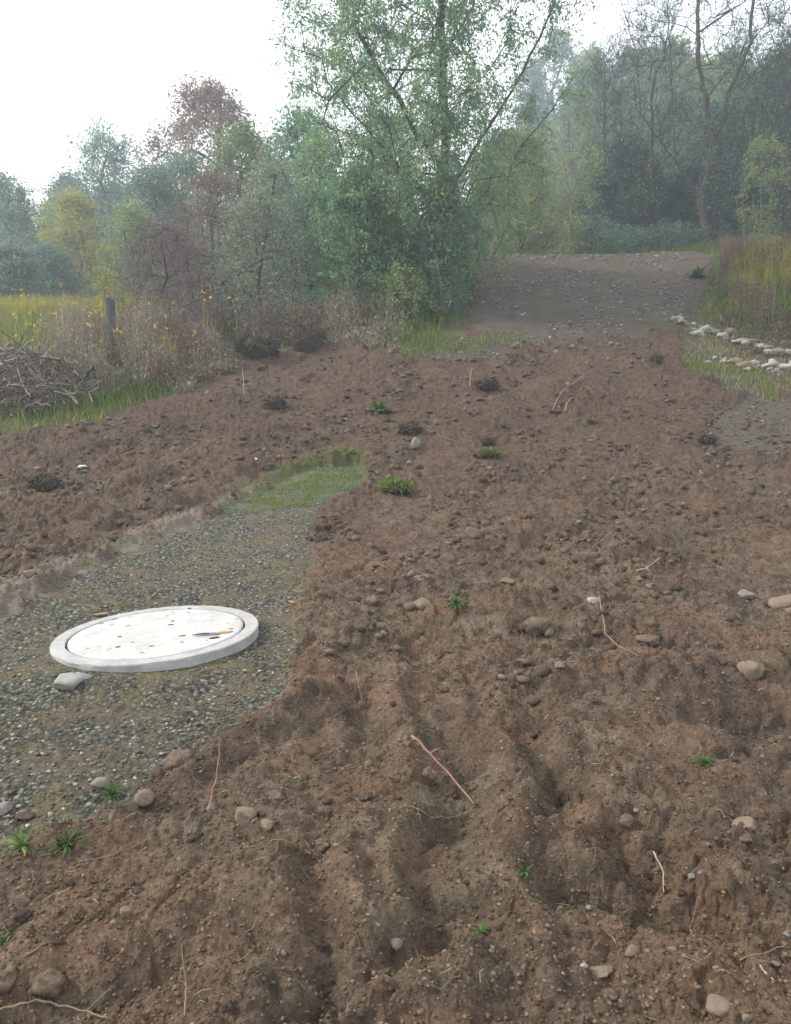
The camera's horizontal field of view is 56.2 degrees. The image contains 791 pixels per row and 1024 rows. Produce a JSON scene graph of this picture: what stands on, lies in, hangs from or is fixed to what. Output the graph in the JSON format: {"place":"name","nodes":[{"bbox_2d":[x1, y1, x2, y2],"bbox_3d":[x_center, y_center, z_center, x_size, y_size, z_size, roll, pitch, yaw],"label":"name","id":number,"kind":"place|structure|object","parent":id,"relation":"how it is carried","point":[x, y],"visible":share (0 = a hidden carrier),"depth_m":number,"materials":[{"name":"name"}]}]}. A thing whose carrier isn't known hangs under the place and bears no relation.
{"place":"outdoors","nodes":[
{"label":"outdoors","id":0,"kind":"place"},
{"bbox_2d":[0,251,790,1023],"bbox_3d":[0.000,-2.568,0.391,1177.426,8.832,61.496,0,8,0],"label":"bare soil","id":1,"kind":"structure","parent":0,"point":[356,365],"depth_m":3.54,"materials":[{"name":"soil"}]},
{"bbox_2d":[0,963,17,993],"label":"soil clod","id":2,"kind":"object","parent":1,"relation":"on","point":[8,974],"visible":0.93,"depth_m":1.99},
{"bbox_2d":[0,828,37,856],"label":"grass tuft","id":3,"kind":"object","parent":1,"relation":"on","point":[20,841],"visible":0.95,"depth_m":2.54,"materials":[{"name":"green plant"}]},
{"bbox_2d":[23,472,62,491],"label":"turf clump","id":4,"kind":"object","parent":1,"relation":"on","point":[45,482],"visible":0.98,"depth_m":8.39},
{"bbox_2d":[27,967,67,999],"bbox_3d":[-0.938,1.276,2.002,0.097,0.065,0.099,6,-1,39],"label":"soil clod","id":5,"kind":"object","parent":1,"relation":"on","point":[50,982],"visible":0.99,"depth_m":1.98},
{"bbox_2d":[0,985,112,1017],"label":"stick","id":6,"kind":"object","parent":1,"relation":"on","point":[37,1000],"visible":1,"depth_m":1.95,"materials":[{"name":"wood"}]},
{"bbox_2d":[36,824,90,860],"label":"grass tuft","id":7,"kind":"object","parent":1,"relation":"on","point":[61,839],"visible":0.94,"depth_m":2.54,"materials":[{"name":"green plant"}]},
{"bbox_2d":[133,789,154,807],"bbox_3d":[-0.977,1.109,2.868,0.082,0.070,0.063,1,8,8],"label":"stone","id":8,"kind":"object","parent":1,"relation":"on","point":[143,798],"visible":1,"depth_m":2.85,"materials":[{"name":"stone"}]},
{"bbox_2d":[235,806,256,825],"bbox_3d":[-0.548,1.120,2.707,0.079,0.071,0.089,4,-5,-15],"label":"stone","id":9,"kind":"object","parent":1,"relation":"on","point":[245,815],"visible":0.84,"depth_m":2.68,"materials":[{"name":"stone"}]},
{"bbox_2d":[260,392,287,409],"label":"turf clump","id":10,"kind":"object","parent":1,"relation":"on","point":[275,402],"visible":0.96,"depth_m":11.75,"materials":[{"name":"plant"}]},
{"bbox_2d":[375,475,413,493],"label":"turf clump","id":11,"kind":"object","parent":1,"relation":"on","point":[396,486],"visible":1,"depth_m":8.46,"materials":[{"name":"green plant"}]},
{"bbox_2d":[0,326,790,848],"bbox_3d":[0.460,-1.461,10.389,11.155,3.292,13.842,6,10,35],"label":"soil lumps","id":12,"kind":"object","parent":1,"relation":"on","point":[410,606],"visible":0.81,"depth_m":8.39,"materials":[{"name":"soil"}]},
{"bbox_2d":[1,379,790,1023],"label":"straw bits","id":13,"kind":"object","parent":1,"relation":"on","point":[395,803],"visible":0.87,"depth_m":2.56,"materials":[{"name":"plant"}]},
{"bbox_2d":[396,418,423,435],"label":"turf clump","id":14,"kind":"object","parent":1,"relation":"on","point":[412,427],"visible":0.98,"depth_m":10.50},
{"bbox_2d":[421,765,438,785],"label":"stone","id":15,"kind":"object","parent":1,"relation":"on","point":[429,775],"visible":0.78,"depth_m":2.98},
{"bbox_2d":[410,735,474,804],"bbox_3d":[0.216,1.052,3.073,0.079,0.101,0.470,-5,9,-30],"label":"stick","id":16,"kind":"object","parent":1,"relation":"on","point":[434,758],"visible":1,"depth_m":3.12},
{"bbox_2d":[465,527,485,538],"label":"stone","id":17,"kind":"object","parent":1,"relation":"on","point":[472,533],"visible":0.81,"depth_m":6.71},
{"bbox_2d":[473,377,501,390],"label":"turf clump","id":18,"kind":"object","parent":1,"relation":"on","point":[486,384],"visible":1,"depth_m":12.59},
{"bbox_2d":[519,616,557,635],"bbox_3d":[0.911,0.736,4.719,0.255,0.155,0.209,7,6,1],"label":"soil clod","id":19,"kind":"object","parent":1,"relation":"on","point":[535,626],"visible":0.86,"depth_m":4.64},
{"bbox_2d":[589,965,613,978],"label":"stone","id":20,"kind":"object","parent":1,"relation":"on","point":[602,971],"visible":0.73,"depth_m":2.06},
{"bbox_2d":[618,813,634,830],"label":"stone","id":21,"kind":"object","parent":1,"relation":"on","point":[626,821],"visible":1,"depth_m":2.75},
{"bbox_2d":[634,634,660,647],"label":"soil clod","id":22,"kind":"object","parent":1,"relation":"on","point":[649,640],"visible":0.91,"depth_m":4.35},
{"bbox_2d":[706,994,729,1017],"bbox_3d":[0.827,1.263,1.888,0.064,0.040,0.070,4,9,27],"label":"stone","id":23,"kind":"object","parent":1,"relation":"on","point":[717,1005],"visible":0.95,"depth_m":1.87,"materials":[{"name":"stone"}]},
{"bbox_2d":[731,816,755,830],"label":"stone","id":24,"kind":"object","parent":1,"relation":"on","point":[749,823],"visible":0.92,"depth_m":2.65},
{"bbox_2d":[737,660,764,680],"bbox_3d":[1.874,0.837,3.904,0.140,0.117,0.116,3,10,18],"label":"stone","id":25,"kind":"object","parent":1,"relation":"on","point":[751,670],"visible":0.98,"depth_m":3.86,"materials":[{"name":"stone"}]},
{"bbox_2d":[768,594,790,609],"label":"stone","id":26,"kind":"object","parent":1,"relation":"on","point":[779,602],"visible":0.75,"depth_m":5.12,"materials":[{"name":"stone"}]},
{"bbox_2d":[0,393,790,860],"bbox_3d":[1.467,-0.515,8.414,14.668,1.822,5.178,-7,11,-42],"label":"gravel","id":27,"kind":"structure","parent":0,"point":[154,693],"depth_m":4.68,"materials":[{"name":"gravel"}]},
{"bbox_2d":[52,672,83,690],"bbox_3d":[-1.741,0.904,3.945,0.156,0.086,0.133,-5,1,-2],"label":"stone","id":28,"kind":"object","parent":27,"relation":"on","point":[71,681],"visible":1,"depth_m":3.90,"materials":[{"name":"stone"}]},
{"bbox_2d":[90,780,131,804],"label":"grass tuft","id":29,"kind":"object","parent":27,"relation":"on","point":[113,791],"visible":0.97,"depth_m":2.98,"materials":[{"name":"green plant"}]},
{"bbox_2d":[50,605,258,671],"bbox_3d":[-1.500,0.829,4.695,1.248,0.170,1.272,-5,8,-19],"label":"manhole","id":30,"kind":"object","parent":27,"relation":"on","point":[162,638],"visible":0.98,"depth_m":4.51,"materials":[{"name":"concrete"}]},
{"bbox_2d":[0,498,321,800],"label":"moss","id":31,"kind":"object","parent":27,"relation":"on","point":[158,676],"visible":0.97,"depth_m":4.20,"materials":[{"name":"plant"}]},
{"bbox_2d":[160,749,195,770],"bbox_3d":[-0.929,1.090,3.222,0.139,0.091,0.154,5,9,32],"label":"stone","id":32,"kind":"object","parent":27,"relation":"on","point":[173,759],"visible":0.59,"depth_m":3.20,"materials":[{"name":"stone"}]},
{"bbox_2d":[78,444,367,570],"bbox_3d":[-1.521,-0.203,7.990,1.385,0.866,4.438,3,9,22],"label":"turf strip","id":33,"kind":"object","parent":27,"relation":"on","point":[275,499],"visible":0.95,"depth_m":8.90,"materials":[{"name":"green plant"}]},
{"bbox_2d":[701,395,790,452],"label":"bank gravel","id":34,"kind":"structure","parent":27,"relation":"on","point":[735,434],"depth_m":11.08,"materials":[{"name":"stone"}]},
{"bbox_2d":[0,135,790,433],"bbox_3d":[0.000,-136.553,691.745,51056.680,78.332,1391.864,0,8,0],"label":"ground","id":35,"kind":"structure","parent":0,"point":[445,330],"depth_m":14.53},
{"bbox_2d":[0,234,59,302],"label":"broad bush","id":36,"kind":"object","parent":35,"relation":"on","point":[22,264],"visible":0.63,"depth_m":25.73,"materials":[{"name":"green plant"}]},
{"bbox_2d":[0,171,72,281],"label":"round tree","id":37,"kind":"object","parent":35,"relation":"on","point":[23,216],"visible":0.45,"depth_m":37.75,"materials":[{"name":"green plant"}]},
{"bbox_2d":[4,236,98,301],"bbox_3d":[-13.942,-9.154,30.162,3.665,3.827,3.852,2,8,16],"label":"broad bush","id":38,"kind":"object","parent":35,"relation":"on","point":[51,255],"visible":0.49,"depth_m":29.66,"materials":[{"name":"green plant"}]},
{"bbox_2d":[0,330,111,418],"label":"brush pile","id":39,"kind":"object","parent":35,"relation":"on","point":[24,371],"visible":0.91,"depth_m":12.14,"materials":[{"name":"wood"}]},
{"bbox_2d":[28,188,90,261],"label":"hillside tree","id":40,"kind":"object","parent":35,"relation":"on","point":[49,201],"visible":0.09,"depth_m":45.07,"materials":[{"name":"green plant"}]},
{"bbox_2d":[32,168,98,257],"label":"hillside tree","id":41,"kind":"object","parent":35,"relation":"on","point":[59,181],"visible":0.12,"depth_m":54.65,"materials":[{"name":"green plant"}]},
{"bbox_2d":[26,181,118,297],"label":"round tree","id":42,"kind":"object","parent":35,"relation":"on","point":[73,202],"visible":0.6,"depth_m":33.92,"materials":[{"name":"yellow plant"}]},
{"bbox_2d":[0,290,162,322],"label":"yellow grass","id":43,"kind":"structure","parent":35,"relation":"on","point":[10,302],"depth_m":18.91,"materials":[{"name":"plant"}]},
{"bbox_2d":[89,243,120,317],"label":"shrub","id":44,"kind":"object","parent":35,"relation":"on","point":[107,259],"visible":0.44,"depth_m":17.84,"materials":[{"name":"green plant"}]},
{"bbox_2d":[36,115,180,273],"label":"round tree","id":45,"kind":"object","parent":35,"relation":"on","point":[112,160],"visible":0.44,"depth_m":40.89,"materials":[{"name":"green plant"}]},
{"bbox_2d":[105,297,116,342],"bbox_3d":[-5.596,-3.401,14.667,0.212,1.662,0.176,0,8,0],"label":"fence post","id":46,"kind":"object","parent":35,"relation":"on","point":[110,308],"visible":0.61,"depth_m":14.54,"materials":[{"name":"grey wood"}]},
{"bbox_2d":[82,190,188,308],"bbox_3d":[-9.786,-9.175,27.726,3.644,5.377,4.685,4,9,23],"label":"broad bush","id":47,"kind":"object","parent":35,"relation":"on","point":[136,214],"visible":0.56,"depth_m":27.32,"materials":[{"name":"green plant"}]},
{"bbox_2d":[91,159,202,302],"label":"round tree","id":48,"kind":"object","parent":35,"relation":"on","point":[153,188],"visible":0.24,"depth_m":30.93,"materials":[{"name":"green plant"}]},
{"bbox_2d":[1,254,297,320],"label":"hillside grass","id":49,"kind":"structure","parent":35,"relation":"on","point":[143,290],"depth_m":32.98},
{"bbox_2d":[95,209,246,336],"bbox_3d":[-5.186,-5.141,16.990,3.366,3.508,3.153,0,8,0],"label":"thicket shrub","id":50,"kind":"object","parent":35,"relation":"on","point":[174,240],"visible":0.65,"depth_m":16.66,"materials":[{"name":"brown plant"}]},
{"bbox_2d":[128,140,235,301],"bbox_3d":[-9.127,-12.577,32.647,5.430,7.282,5.581,0,8,0],"label":"broad bush","id":51,"kind":"object","parent":35,"relation":"on","point":[184,166],"visible":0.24,"depth_m":31.71,"materials":[{"name":"green plant"}]},
{"bbox_2d":[102,70,279,284],"bbox_3d":[-9.573,-16.530,38.145,9.793,11.446,10.010,0,8,0],"label":"round tree","id":52,"kind":"object","parent":35,"relation":"on","point":[199,101],"visible":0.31,"depth_m":36.60,"materials":[{"name":"red plant"}]},
{"bbox_2d":[154,155,272,322],"bbox_3d":[-5.296,-7.772,22.192,3.703,5.232,4.041,-5,9,-31],"label":"thicket shrub","id":53,"kind":"object","parent":35,"relation":"on","point":[227,186],"visible":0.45,"depth_m":21.63,"materials":[{"name":"green plant"}]},
{"bbox_2d":[27,267,416,399],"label":"dry weeds","id":54,"kind":"object","parent":35,"relation":"on","point":[137,360],"visible":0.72,"depth_m":14.65,"materials":[{"name":"plant"}]},
{"bbox_2d":[0,293,446,423],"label":"meadow grass","id":55,"kind":"structure","parent":35,"relation":"on","point":[8,325],"depth_m":14.83,"materials":[{"name":"plant"}]},
{"bbox_2d":[150,113,331,313],"bbox_3d":[-5.484,-11.095,28.902,6.846,8.101,6.189,0,8,0],"label":"round tree","id":56,"kind":"object","parent":35,"relation":"on","point":[240,138],"visible":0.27,"depth_m":27.83,"materials":[{"name":"green plant"}]},
{"bbox_2d":[184,177,334,335],"bbox_3d":[-3.164,-5.734,17.329,3.538,3.844,3.125,0,8,0],"label":"thicket shrub","id":57,"kind":"object","parent":35,"relation":"on","point":[261,226],"visible":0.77,"depth_m":16.81,"materials":[{"name":"green plant"}]},
{"bbox_2d":[233,328,285,358],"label":"turf clump","id":58,"kind":"object","parent":35,"relation":"on","point":[253,345],"visible":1,"depth_m":14.25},
{"bbox_2d":[0,304,522,433],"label":"undergrowth","id":59,"kind":"object","parent":35,"relation":"on","point":[139,397],"visible":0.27,"depth_m":13.11,"materials":[{"name":"green plant"}]},
{"bbox_2d":[12,262,397,379],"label":"yellow flowers","id":60,"kind":"object","parent":59,"relation":"on","point":[21,295],"visible":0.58,"depth_m":15.00,"materials":[{"name":"plant"}]},
{"bbox_2d":[215,146,317,315],"bbox_3d":[-3.750,-8.363,22.868,3.717,5.473,4.009,0,8,0],"label":"round tree","id":61,"kind":"object","parent":35,"relation":"on","point":[269,171],"visible":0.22,"depth_m":22.56,"materials":[{"name":"green plant"}]},
{"bbox_2d":[229,98,345,305],"bbox_3d":[-3.511,-10.149,25.881,4.661,8.097,5.490,0,8,0],"label":"round tree","id":62,"kind":"object","parent":35,"relation":"on","point":[283,143],"visible":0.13,"depth_m":25.10,"materials":[{"name":"green plant"}]},
{"bbox_2d":[251,177,350,315],"bbox_3d":[-2.352,-6.751,19.263,2.338,3.863,2.658,-8,11,-43],"label":"thicket shrub","id":63,"kind":"object","parent":35,"relation":"on","point":[306,216],"visible":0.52,"depth_m":18.90,"materials":[{"name":"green plant"}]},
{"bbox_2d":[286,318,327,353],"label":"turf clump","id":64,"kind":"object","parent":35,"relation":"on","point":[306,336],"visible":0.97,"depth_m":14.67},
{"bbox_2d":[275,114,357,303],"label":"round tree","id":65,"kind":"object","parent":35,"relation":"on","point":[304,163],"visible":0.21,"depth_m":21.39,"materials":[{"name":"green plant"}]},
{"bbox_2d":[301,155,414,324],"bbox_3d":[-0.771,-6.109,17.207,2.796,4.168,2.927,-2,8,-16],"label":"leafy shrub","id":66,"kind":"object","parent":35,"relation":"on","point":[363,180],"visible":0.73,"depth_m":16.70,"materials":[{"name":"green plant"}]},
{"bbox_2d":[353,102,437,283],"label":"round tree","id":67,"kind":"object","parent":35,"relation":"on","point":[386,143],"visible":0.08,"depth_m":20.37,"materials":[{"name":"green plant"}]},
{"bbox_2d":[361,257,438,326],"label":"leafy shrub","id":68,"kind":"object","parent":35,"relation":"on","point":[404,285],"visible":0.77,"depth_m":16.02,"materials":[{"name":"green plant"}]},
{"bbox_2d":[263,0,605,303],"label":"willow tree","id":69,"kind":"object","parent":35,"relation":"on","point":[445,119],"visible":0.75,"depth_m":16.88,"materials":[{"name":"green plant"}]},
{"bbox_2d":[409,156,475,318],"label":"leafy sapling","id":70,"kind":"object","parent":35,"relation":"on","point":[448,241],"visible":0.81,"depth_m":16.43,"materials":[{"name":"green plant"}]},
{"bbox_2d":[432,208,483,308],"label":"leafy shrub","id":71,"kind":"object","parent":35,"relation":"on","point":[465,297],"visible":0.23,"depth_m":17.43,"materials":[{"name":"green plant"}]},
{"bbox_2d":[464,124,536,252],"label":"hillside tree","id":72,"kind":"object","parent":35,"relation":"on","point":[496,201],"visible":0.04,"depth_m":50.30,"materials":[{"name":"green plant"}]},
{"bbox_2d":[463,120,584,254],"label":"round tree","id":73,"kind":"object","parent":35,"relation":"on","point":[538,220],"visible":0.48,"depth_m":27.04,"materials":[{"name":"green plant"}]},
{"bbox_2d":[508,55,555,134],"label":"hillside tree","id":74,"kind":"object","parent":35,"relation":"on","point":[520,109],"visible":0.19,"depth_m":81.08,"materials":[{"name":"green plant"}]},
{"bbox_2d":[512,83,551,252],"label":"conifer","id":75,"kind":"object","parent":35,"relation":"on","point":[532,97],"visible":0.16,"depth_m":43.13,"materials":[{"name":"green plant"}]},
{"bbox_2d":[520,23,582,136],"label":"hillside tree","id":76,"kind":"object","parent":35,"relation":"on","point":[562,48],"visible":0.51,"depth_m":74.00,"materials":[{"name":"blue plant"}]},
{"bbox_2d":[527,104,615,254],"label":"thin tree","id":77,"kind":"object","parent":35,"relation":"on","point":[570,245],"visible":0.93,"depth_m":25.65,"materials":[{"name":"green plant"}]},
{"bbox_2d":[538,101,610,229],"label":"hillside tree","id":78,"kind":"object","parent":35,"relation":"on","point":[559,137],"visible":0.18,"depth_m":50.94,"materials":[{"name":"green plant"}]},
{"bbox_2d":[532,48,641,253],"bbox_3d":[10.776,-18.441,39.502,6.956,12.013,6.650,0,8,0],"label":"round tree","id":79,"kind":"object","parent":35,"relation":"on","point":[571,103],"visible":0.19,"depth_m":39.05,"materials":[{"name":"green plant"}]},
{"bbox_2d":[563,38,615,126],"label":"hillside tree","id":80,"kind":"object","parent":35,"relation":"on","point":[586,55],"visible":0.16,"depth_m":65.59,"materials":[{"name":"green plant"}]},
{"bbox_2d":[472,232,744,254],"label":"crest grass","id":81,"kind":"structure","parent":35,"relation":"on","point":[703,247],"depth_m":26.26,"materials":[{"name":"plant"}]},
{"bbox_2d":[574,11,654,252],"bbox_3d":[9.125,-15.018,30.801,3.415,10.357,3.901,0,8,0],"label":"bare tree","id":82,"kind":"object","parent":35,"relation":"on","point":[604,122],"visible":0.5,"depth_m":30.70,"materials":[{"name":"grey plant"}]},
{"bbox_2d":[593,82,642,154],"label":"hillside tree","id":83,"kind":"object","parent":35,"relation":"on","point":[615,117],"visible":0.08,"depth_m":54.29,"materials":[{"name":"green plant"}]},
{"bbox_2d":[557,126,690,253],"bbox_3d":[9.504,-12.461,30.706,5.518,6.320,6.009,0,8,0],"label":"round tree","id":84,"kind":"object","parent":35,"relation":"on","point":[625,217],"visible":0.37,"depth_m":29.59,"materials":[{"name":"green plant"}]},
{"bbox_2d":[606,39,649,126],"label":"hillside tree","id":85,"kind":"object","parent":35,"relation":"on","point":[622,58],"visible":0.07,"depth_m":71.81,"materials":[{"name":"green plant"}]},
{"bbox_2d":[606,43,677,166],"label":"hillside tree","id":86,"kind":"object","parent":35,"relation":"on","point":[647,80],"visible":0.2,"depth_m":50.40,"materials":[{"name":"green plant"}]},
{"bbox_2d":[597,0,719,247],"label":"bare tree","id":87,"kind":"object","parent":35,"relation":"on","point":[653,216],"visible":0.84,"depth_m":28.08,"materials":[{"name":"grey plant"}]},
{"bbox_2d":[622,83,711,222],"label":"hillside tree","id":88,"kind":"object","parent":35,"relation":"on","point":[667,121],"visible":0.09,"depth_m":36.20,"materials":[{"name":"green plant"}]},
{"bbox_2d":[637,32,702,141],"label":"hillside tree","id":89,"kind":"object","parent":35,"relation":"on","point":[680,41],"visible":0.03,"depth_m":57.42,"materials":[{"name":"green plant"}]},
{"bbox_2d":[582,0,790,248],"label":"bare tree","id":90,"kind":"object","parent":35,"relation":"on","point":[713,143],"visible":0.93,"depth_m":26.39,"materials":[{"name":"grey plant"}]},
{"bbox_2d":[644,48,736,165],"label":"hillside tree","id":91,"kind":"object","parent":35,"relation":"on","point":[706,72],"visible":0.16,"depth_m":47.76,"materials":[{"name":"green plant"}]},
{"bbox_2d":[645,150,790,247],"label":"round tree","id":92,"kind":"object","parent":35,"relation":"on","point":[684,185],"visible":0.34,"depth_m":29.21,"materials":[{"name":"green plant"}]},
{"bbox_2d":[660,92,777,241],"bbox_3d":[13.522,-14.046,31.531,6.014,7.103,4.998,-4,9,-26],"label":"hillside tree","id":93,"kind":"object","parent":35,"relation":"on","point":[687,147],"visible":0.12,"depth_m":30.59,"materials":[{"name":"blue plant"}]},
{"bbox_2d":[678,304,790,402],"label":"dry grass","id":94,"kind":"structure","parent":35,"relation":"on","point":[745,357],"depth_m":14.04,"materials":[{"name":"plant"}]},
{"bbox_2d":[684,234,790,400],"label":"bank grass","id":95,"kind":"structure","parent":35,"relation":"on","point":[768,320],"depth_m":15.34,"materials":[{"name":"plant"}]},
{"bbox_2d":[691,0,790,237],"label":"bare tree","id":96,"kind":"object","parent":35,"relation":"on","point":[745,71],"visible":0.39,"depth_m":28.82,"materials":[{"name":"grey plant"}]},
{"bbox_2d":[693,53,790,174],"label":"hillside tree","id":97,"kind":"object","parent":35,"relation":"on","point":[729,84],"visible":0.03,"depth_m":39.27,"materials":[{"name":"green plant"}]},
{"bbox_2d":[714,224,773,270],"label":"russet weeds","id":98,"kind":"object","parent":35,"relation":"on","point":[727,248],"visible":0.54,"depth_m":19.56,"materials":[{"name":"plant"}]},
{"bbox_2d":[706,226,790,357],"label":"bank weeds","id":99,"kind":"object","parent":35,"relation":"on","point":[753,349],"visible":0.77,"depth_m":15.39,"materials":[{"name":"plant"}]},
{"bbox_2d":[719,114,790,239],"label":"round tree","id":100,"kind":"object","parent":35,"relation":"on","point":[758,191],"visible":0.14,"depth_m":28.25,"materials":[{"name":"green plant"}]},
{"bbox_2d":[724,127,790,248],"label":"thin tree","id":101,"kind":"object","parent":35,"relation":"on","point":[751,173],"visible":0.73,"depth_m":19.44,"materials":[{"name":"green plant"}]},
{"bbox_2d":[724,39,790,232],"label":"hillside tree","id":102,"kind":"object","parent":35,"relation":"on","point":[785,99],"visible":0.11,"depth_m":30.63,"materials":[{"name":"green plant"}]},
{"bbox_2d":[725,230,790,312],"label":"tall grass","id":103,"kind":"structure","parent":35,"relation":"on","point":[767,268],"depth_m":16.82,"materials":[{"name":"plant"}]},
{"bbox_2d":[734,0,790,240],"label":"bare tree","id":104,"kind":"object","parent":35,"relation":"on","point":[785,201],"visible":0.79,"depth_m":25.44,"materials":[{"name":"grey plant"}]},
{"bbox_2d":[0,0,790,247],"label":"sky","id":105,"kind":"structure","parent":0,"point":[63,63],"materials":[{"name":"white"}]},
{"bbox_2d":[417,251,719,365],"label":"dirt road","id":106,"kind":"structure","parent":0,"point":[543,307],"depth_m":18.06,"materials":[{"name":"soil"}]},
{"bbox_2d":[431,251,711,359],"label":"road stones","id":107,"kind":"object","parent":106,"relation":"on","point":[571,281],"visible":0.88,"depth_m":18.66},
{"bbox_2d":[552,210,658,254],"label":"bush","id":108,"kind":"object","parent":106,"relation":"on","point":[596,230],"visible":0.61,"depth_m":27.13,"materials":[{"name":"green plant"}]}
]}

